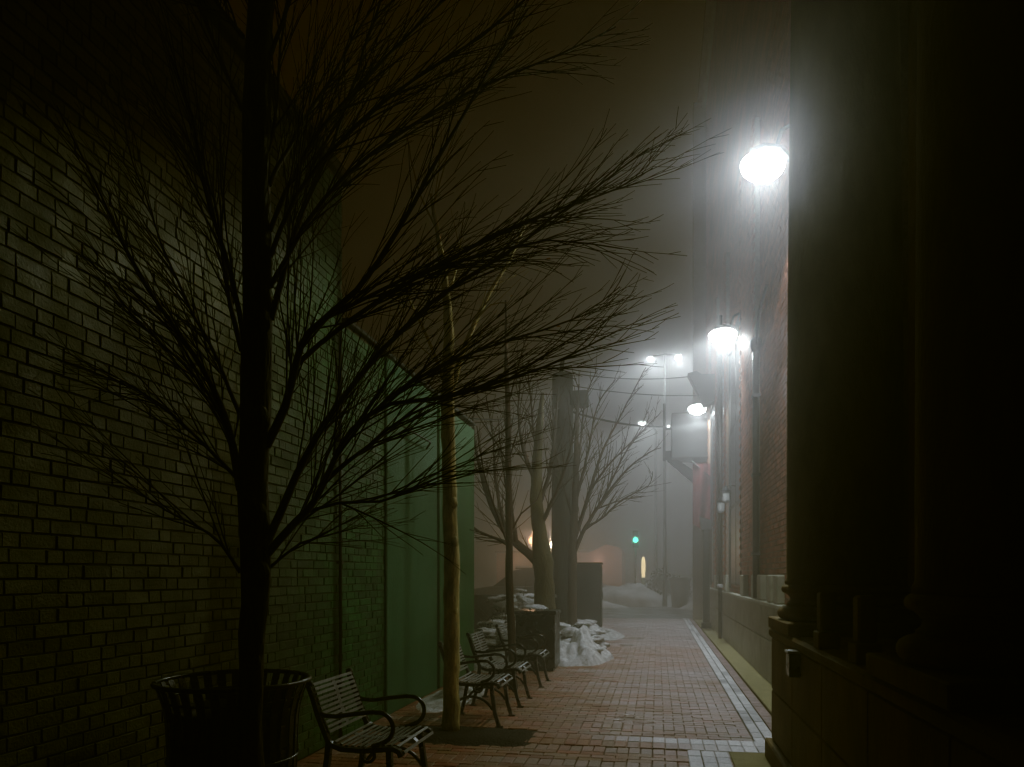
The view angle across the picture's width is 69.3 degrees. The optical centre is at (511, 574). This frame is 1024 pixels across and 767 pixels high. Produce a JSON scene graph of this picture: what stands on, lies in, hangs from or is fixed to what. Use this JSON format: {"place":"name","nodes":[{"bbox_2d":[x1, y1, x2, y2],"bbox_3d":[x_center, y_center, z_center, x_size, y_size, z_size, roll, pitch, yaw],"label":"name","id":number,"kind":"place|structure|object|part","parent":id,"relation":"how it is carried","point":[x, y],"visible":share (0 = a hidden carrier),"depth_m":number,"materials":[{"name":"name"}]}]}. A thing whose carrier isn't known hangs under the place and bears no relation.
{"place":"outdoors","nodes":[
{"label":"outdoors","id":0,"kind":"place"},
{"bbox_2d":[219,0,705,576],"label":"sky","id":1,"kind":"structure","parent":0,"point":[549,126],"materials":[{"name":"grey"}]},
{"bbox_2d":[297,618,770,766],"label":"brick path","id":2,"kind":"structure","parent":0,"point":[560,713],"depth_m":8.13,"materials":[{"name":"brick"}]},
{"bbox_2d":[151,669,311,766],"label":"litter bin","id":3,"kind":"object","parent":2,"relation":"on","point":[201,731],"visible":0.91,"depth_m":3.67,"materials":[{"name":"black metal"}]},
{"bbox_2d":[4,0,730,766],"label":"bare street tree","id":4,"kind":"object","parent":2,"relation":"on","point":[248,470],"visible":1,"depth_m":3.15,"materials":[{"name":"brown plant"}]},
{"bbox_2d":[306,668,433,766],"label":"metal bench","id":5,"kind":"object","parent":2,"relation":"on","point":[363,749],"visible":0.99,"depth_m":4.82,"materials":[{"name":"black paint"}]},
{"bbox_2d":[416,686,484,712],"bbox_3d":[-0.708,1.447,9.138,0.751,0.175,2.294,0,0,11],"label":"snow pile","id":6,"kind":"object","parent":2,"relation":"on","point":[433,703],"visible":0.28,"depth_m":8.59,"materials":[{"name":"white snow"}]},
{"bbox_2d":[375,725,544,747],"bbox_3d":[-0.480,1.486,6.902,1.600,0.069,0.760,0,0,11],"label":"soil pit","id":7,"kind":"object","parent":2,"relation":"on","point":[471,736],"visible":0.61,"depth_m":6.71,"materials":[{"name":"brown soil"}]},
{"bbox_2d":[393,120,570,731],"bbox_3d":[-0.259,-1.446,6.945,1.657,5.933,0.831,0,0,2],"label":"pale bark tree","id":8,"kind":"object","parent":7,"relation":"in","point":[451,672],"visible":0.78,"depth_m":6.94,"materials":[{"name":"brown plant"}]},
{"bbox_2d":[437,641,515,727],"bbox_3d":[-0.357,1.083,7.642,0.673,0.843,0.670,0,0,11],"label":"metal bench","id":9,"kind":"object","parent":2,"relation":"on","point":[485,682],"visible":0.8,"depth_m":7.56,"materials":[{"name":"black paint"}]},
{"bbox_2d":[474,610,515,650],"bbox_3d":[-0.206,1.050,12.657,1.246,0.915,1.378,0,0,-34],"label":"snowy shrub","id":10,"kind":"object","parent":2,"relation":"on","point":[488,628],"visible":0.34,"depth_m":12.25,"materials":[{"name":"white snow"}]},
{"bbox_2d":[466,629,532,707],"bbox_3d":[-0.139,1.083,8.751,0.673,0.843,0.670,0,0,11],"label":"metal bench","id":11,"kind":"object","parent":2,"relation":"on","point":[516,663],"visible":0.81,"depth_m":8.57,"materials":[{"name":"black paint"}]},
{"bbox_2d":[470,300,549,689],"bbox_3d":[-0.013,-1.044,9.669,1.103,5.102,0.706,0,0,-1],"label":"thin dark tree","id":12,"kind":"object","parent":2,"relation":"on","point":[508,537],"visible":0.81,"depth_m":9.66,"materials":[{"name":"brown plant"}]},
{"bbox_2d":[474,584,563,621],"bbox_3d":[0.024,0.814,14.932,1.800,1.388,1.901,0,0,-36],"label":"snowy shrub","id":13,"kind":"object","parent":2,"relation":"on","point":[496,599],"visible":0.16,"depth_m":14.90,"materials":[{"name":"white snow"}]},
{"bbox_2d":[474,604,563,672],"bbox_3d":[0.256,1.030,13.710,1.800,1.010,5.098,0,0,11],"label":"snow pile","id":14,"kind":"object","parent":2,"relation":"on","point":[498,658],"visible":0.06,"depth_m":11.68,"materials":[{"name":"white snow"}]},
{"bbox_2d":[495,621,550,687],"bbox_3d":[0.159,1.083,10.221,0.673,0.843,0.670,0,0,11],"label":"metal bench","id":15,"kind":"object","parent":2,"relation":"on","point":[533,653],"visible":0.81,"depth_m":9.96,"materials":[{"name":"black paint"}]},
{"bbox_2d":[485,596,562,620],"bbox_3d":[0.157,0.947,13.665,1.544,1.122,1.539,0,0,11],"label":"snowy shrub","id":16,"kind":"object","parent":2,"relation":"on","point":[501,605],"visible":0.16,"depth_m":13.38,"materials":[{"name":"white snow"}]},
{"bbox_2d":[516,594,533,602],"bbox_3d":[0.324,1.038,14.106,1.031,1.335,0.933,0,0,11],"label":"snow slab heap","id":17,"kind":"object","parent":2,"relation":"on","point":[523,599],"visible":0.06,"depth_m":14.11,"materials":[{"name":"white snow"}]},
{"bbox_2d":[464,360,595,608],"bbox_3d":[0.155,-1.360,13.713,2.824,5.767,1.735,0,0,0],"label":"thick fork tree","id":18,"kind":"object","parent":2,"relation":"on","point":[538,556],"visible":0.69,"depth_m":13.50,"materials":[{"name":"brown plant"}]},
{"bbox_2d":[514,607,561,670],"bbox_3d":[0.417,1.012,11.841,0.670,0.976,0.670,0,0,11],"label":"square black box","id":19,"kind":"object","parent":2,"relation":"on","point":[545,623],"visible":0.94,"depth_m":11.54,"materials":[{"name":"metal"}]},
{"bbox_2d":[551,360,588,623],"bbox_3d":[1.406,-1.878,18.067,0.898,6.756,0.570,0,0,11],"label":"utility pole","id":20,"kind":"object","parent":2,"relation":"on","point":[561,516],"visible":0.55,"depth_m":17.86,"materials":[{"name":"brown wood"}]},
{"bbox_2d":[470,408,559,419],"bbox_3d":[0.280,-3.270,14.824,0.022,1.682,6.828,0,0,16],"label":"overhead cable","id":21,"kind":"object","parent":20,"relation":"attached to","point":[503,419],"visible":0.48,"depth_m":12.88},
{"bbox_2d":[573,411,663,427],"bbox_3d":[2.963,-4.300,20.412,0.051,0.553,5.753,0,0,36],"label":"overhead cable","id":22,"kind":"object","parent":20,"relation":"attached to","point":[574,412],"visible":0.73,"depth_m":20.34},
{"bbox_2d":[574,373,688,378],"bbox_3d":[3.046,-5.073,18.764,3.734,0.314,0.020,0,0,-21],"label":"overhead cable","id":23,"kind":"object","parent":20,"relation":"attached to","point":[630,378],"visible":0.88,"depth_m":18.67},
{"bbox_2d":[575,386,697,395],"bbox_3d":[3.383,-4.697,18.902,4.463,0.228,0.020,0,0,-21],"label":"overhead cable","id":24,"kind":"object","parent":20,"relation":"attached to","point":[641,394],"visible":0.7,"depth_m":18.89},
{"bbox_2d":[560,622,606,642],"bbox_3d":[1.265,1.219,14.649,1.192,0.577,1.072,0,0,42],"label":"snowy shrub","id":25,"kind":"object","parent":2,"relation":"on","point":[567,631],"visible":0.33,"depth_m":14.41,"materials":[{"name":"white snow"}]},
{"bbox_2d":[558,625,613,666],"bbox_3d":[1.196,1.210,13.412,1.327,0.651,2.707,0,0,11],"label":"snow pile","id":26,"kind":"object","parent":2,"relation":"on","point":[580,647],"visible":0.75,"depth_m":12.68,"materials":[{"name":"white snow"}]},
{"bbox_2d":[566,619,610,632],"bbox_3d":[1.625,1.244,16.851,0.928,0.527,1.062,0,0,-36],"label":"snowy shrub","id":27,"kind":"object","parent":2,"relation":"on","point":[593,622],"visible":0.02,"depth_m":16.58,"materials":[{"name":"white snow"}]},
{"bbox_2d":[577,562,602,627],"bbox_3d":[2.016,0.585,19.782,0.900,1.830,0.580,0,0,11],"label":"dark cabinet","id":28,"kind":"object","parent":2,"relation":"on","point":[589,591],"visible":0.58,"depth_m":19.53,"materials":[{"name":"metal"}]},
{"bbox_3d":[2.394,0.580,19.708,0.029,1.560,0.400,0,0,11],"label":"door","id":29,"kind":"part","parent":28,"relation":"part of","materials":[{"name":"grey metal"}]},
{"bbox_2d":[537,358,670,626],"bbox_3d":[2.092,-1.752,16.275,3.034,6.514,1.439,0,0,-2],"label":"spreading tree","id":30,"kind":"object","parent":2,"relation":"on","point":[575,527],"visible":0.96,"depth_m":16.24,"materials":[{"name":"brown plant"}]},
{"bbox_2d":[600,627,624,639],"bbox_3d":[2.282,1.401,18.145,1.047,0.268,2.517,0,0,11],"label":"snow pile","id":31,"kind":"object","parent":2,"relation":"on","point":[613,635],"visible":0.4,"depth_m":17.49,"materials":[{"name":"white snow"}]},
{"bbox_2d":[525,618,771,766],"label":"path edging","id":32,"kind":"object","parent":2,"relation":"on","point":[731,676],"visible":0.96,"depth_m":6.78,"materials":[{"name":"grey stone"}]},
{"bbox_2d":[695,620,772,766],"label":"concrete kerb","id":33,"kind":"structure","parent":2,"relation":"on","point":[757,683],"depth_m":10.22,"materials":[{"name":"beige concrete"}]},
{"bbox_2d":[699,516,711,627],"bbox_3d":[5.367,-0.060,20.551,0.320,3.120,0.320,0,0,11],"label":"porch post","id":34,"kind":"object","parent":33,"relation":"on","point":[705,525],"visible":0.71,"depth_m":20.42,"materials":[{"name":"paint"}]},
{"bbox_2d":[765,0,1023,766],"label":"stone portico","id":35,"kind":"structure","parent":2,"relation":"on","point":[930,673],"depth_m":3.45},
{"bbox_2d":[784,649,800,677],"bbox_3d":[1.853,0.584,4.895,0.083,0.172,0.136,0,0,11],"label":"outlet box","id":36,"kind":"object","parent":35,"relation":"attached to","point":[793,662],"visible":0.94,"depth_m":4.84,"materials":[{"name":"black metal"}]},
{"bbox_2d":[495,544,624,586],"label":"orange brick building","id":37,"kind":"structure","parent":0,"point":[611,558],"depth_m":55.80,"materials":[{"name":"brick"}]},
{"bbox_2d":[516,566,529,569],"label":"window","id":38,"kind":"structure","parent":37,"relation":"in","point":[516,566],"depth_m":56.86,"materials":[{"name":"paint"}]},
{"bbox_2d":[474,577,692,649],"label":"ground","id":39,"kind":"structure","parent":0,"point":[480,582],"depth_m":149.54,"materials":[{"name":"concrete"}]},
{"bbox_2d":[0,0,475,766],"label":"painted brick building","id":40,"kind":"structure","parent":39,"relation":"on","point":[110,610],"depth_m":4.22,"materials":[{"name":"green brick"}]},
{"bbox_2d":[474,594,556,636],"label":"brick wall","id":41,"kind":"structure","parent":39,"relation":"on","point":[479,601],"depth_m":17.05,"materials":[{"name":"paint"}]},
{"bbox_2d":[602,600,628,608],"bbox_3d":[3.509,1.298,34.481,4.055,0.473,2.252,0,0,11],"label":"snow pile","id":42,"kind":"object","parent":39,"relation":"on","point":[605,604],"visible":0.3,"depth_m":33.68,"materials":[{"name":"white snow"}]},
{"bbox_2d":[633,531,638,583],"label":"green signal","id":43,"kind":"object","parent":39,"relation":"on","point":[635,539],"visible":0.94,"depth_m":43.39,"materials":[{"name":"black metal"}]},
{"bbox_2d":[602,583,671,606],"bbox_3d":[5.889,0.966,37.039,5.419,1.139,3.358,0,0,11],"label":"snow pile","id":44,"kind":"object","parent":39,"relation":"on","point":[634,595],"visible":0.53,"depth_m":35.86,"materials":[{"name":"white snow"}]},
{"bbox_2d":[641,557,645,584],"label":"lit bollard","id":45,"kind":"object","parent":39,"relation":"on","point":[643,578],"visible":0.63,"depth_m":43.23,"materials":[{"name":"glass"}]},
{"bbox_2d":[638,420,657,585],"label":"street lamp","id":46,"kind":"object","parent":39,"relation":"on","point":[655,522],"visible":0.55,"depth_m":50.97,"materials":[{"name":"grey metal"}]},
{"bbox_2d":[644,568,670,595],"bbox_3d":[7.396,0.577,36.755,1.831,1.864,1.898,0,0,11],"label":"dark bush","id":47,"kind":"object","parent":39,"relation":"on","point":[657,581],"visible":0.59,"depth_m":36.53,"materials":[{"name":"grey plant"}]},
{"bbox_2d":[647,354,681,606],"bbox_3d":[7.245,-4.520,35.265,1.647,12.040,0.240,0,0,11],"label":"light pole","id":48,"kind":"object","parent":39,"relation":"on","point":[650,358],"visible":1,"depth_m":35.20,"materials":[{"name":"metal"}]},
{"bbox_2d":[668,577,690,607],"bbox_3d":[7.739,0.810,34.149,1.040,1.380,1.040,0,0,11],"label":"tapered planter","id":49,"kind":"object","parent":39,"relation":"on","point":[679,588],"visible":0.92,"depth_m":33.80,"materials":[{"name":"grey concrete"}]},
{"bbox_2d":[679,602,692,609],"bbox_3d":[8.399,1.332,32.980,1.918,0.407,1.849,0,0,11],"label":"snow pile","id":50,"kind":"object","parent":39,"relation":"on","point":[689,605],"visible":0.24,"depth_m":32.72,"materials":[{"name":"white snow"}]},
{"bbox_2d":[693,0,907,684],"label":"red brick building","id":51,"kind":"structure","parent":39,"relation":"on","point":[740,243],"depth_m":12.79,"materials":[{"name":"brick"}]},
{"bbox_2d":[663,404,708,482],"bbox_3d":[5.310,-3.825,22.600,1.380,2.850,1.000,0,0,11],"label":"projecting box","id":52,"kind":"object","parent":51,"relation":"attached to","point":[689,437],"visible":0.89,"depth_m":22.13,"materials":[{"name":"metal"}]},
{"bbox_2d":[688,402,708,414],"bbox_3d":[5.433,-4.940,21.354,0.720,0.620,0.330,0,0,11],"label":"wall lamp","id":53,"kind":"object","parent":51,"relation":"attached to","point":[696,408],"visible":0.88,"depth_m":21.27,"materials":[{"name":"white glass"}]},
{"bbox_2d":[691,460,709,530],"bbox_3d":[5.540,-2.241,21.638,0.601,2.241,0.182,0,0,11],"label":"red flag","id":54,"kind":"object","parent":51,"relation":"attached to","point":[701,490],"visible":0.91,"depth_m":21.64,"materials":[{"name":"fabric"}]},
{"bbox_2d":[687,371,714,407],"bbox_3d":[4.969,-4.850,19.406,0.720,0.900,0.400,0,0,11],"label":"wall bracket","id":55,"kind":"object","parent":51,"relation":"attached to","point":[703,385],"depth_m":19.20,"materials":[{"name":"grey metal"}]},
{"bbox_2d":[710,404,714,584],"bbox_3d":[5.626,-2.310,20.704,0.070,5.180,1.780,0,0,11],"label":"window","id":56,"kind":"structure","parent":51,"relation":"in","point":[712,455],"depth_m":21.11,"materials":[{"name":"paint"}]},
{"bbox_2d":[716,497,724,512],"bbox_3d":[4.596,-1.560,16.096,0.303,0.420,0.200,0,0,11],"label":"wall lantern","id":57,"kind":"object","parent":51,"relation":"attached to","point":[720,506],"depth_m":16.05,"materials":[{"name":"white glass"}]},
{"bbox_2d":[722,363,724,582],"bbox_3d":[5.058,-2.310,17.809,0.070,5.180,1.680,0,0,11],"label":"window","id":58,"kind":"structure","parent":51,"relation":"in","point":[723,439],"depth_m":17.60,"materials":[{"name":"paint"}]},
{"bbox_2d":[708,312,739,343],"bbox_3d":[4.048,-4.640,13.880,0.720,0.620,0.330,0,0,11],"label":"wall lamp","id":59,"kind":"object","parent":51,"relation":"attached to","point":[723,334],"visible":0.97,"depth_m":13.81,"materials":[{"name":"white glass"}]},
{"bbox_2d":[721,484,734,502],"bbox_3d":[4.369,-1.670,14.938,0.303,0.420,0.200,0,0,11],"label":"wall lantern","id":60,"kind":"object","parent":51,"relation":"attached to","point":[725,490],"depth_m":14.89,"materials":[{"name":"white glass"}]},
{"bbox_2d":[728,312,740,587],"bbox_3d":[4.476,-2.310,14.841,0.070,5.180,2.330,0,0,11],"label":"window","id":61,"kind":"structure","parent":51,"relation":"in","point":[734,349],"depth_m":15.04,"materials":[{"name":"glass"}]},
{"bbox_2d":[740,123,789,182],"bbox_3d":[2.792,-4.528,7.910,0.686,0.644,0.290,0,0,11],"label":"wall lamp","id":62,"kind":"object","parent":51,"relation":"attached to","point":[763,163],"visible":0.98,"depth_m":7.86,"materials":[{"name":"white glass"}]},
{"bbox_2d":[602,608,692,618],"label":"road","id":63,"kind":"structure","parent":0,"point":[654,613],"depth_m":29.03,"materials":[{"name":"grey asphalt"}]},
{"bbox_2d":[474,568,534,593],"bbox_3d":[0.780,0.615,27.871,4.700,1.770,1.908,0,0,15],"label":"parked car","id":64,"kind":"object","parent":63,"relation":"on","point":[522,577],"visible":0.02,"depth_m":27.18,"materials":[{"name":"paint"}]},
{"bbox_2d":[528,532,532,567],"bbox_3d":[0.914,-0.210,31.412,0.500,3.420,0.487,0,0,11],"label":"area lamp","id":65,"kind":"object","parent":63,"relation":"on","point":[530,540],"visible":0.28,"depth_m":31.28,"materials":[{"name":"white glass"}]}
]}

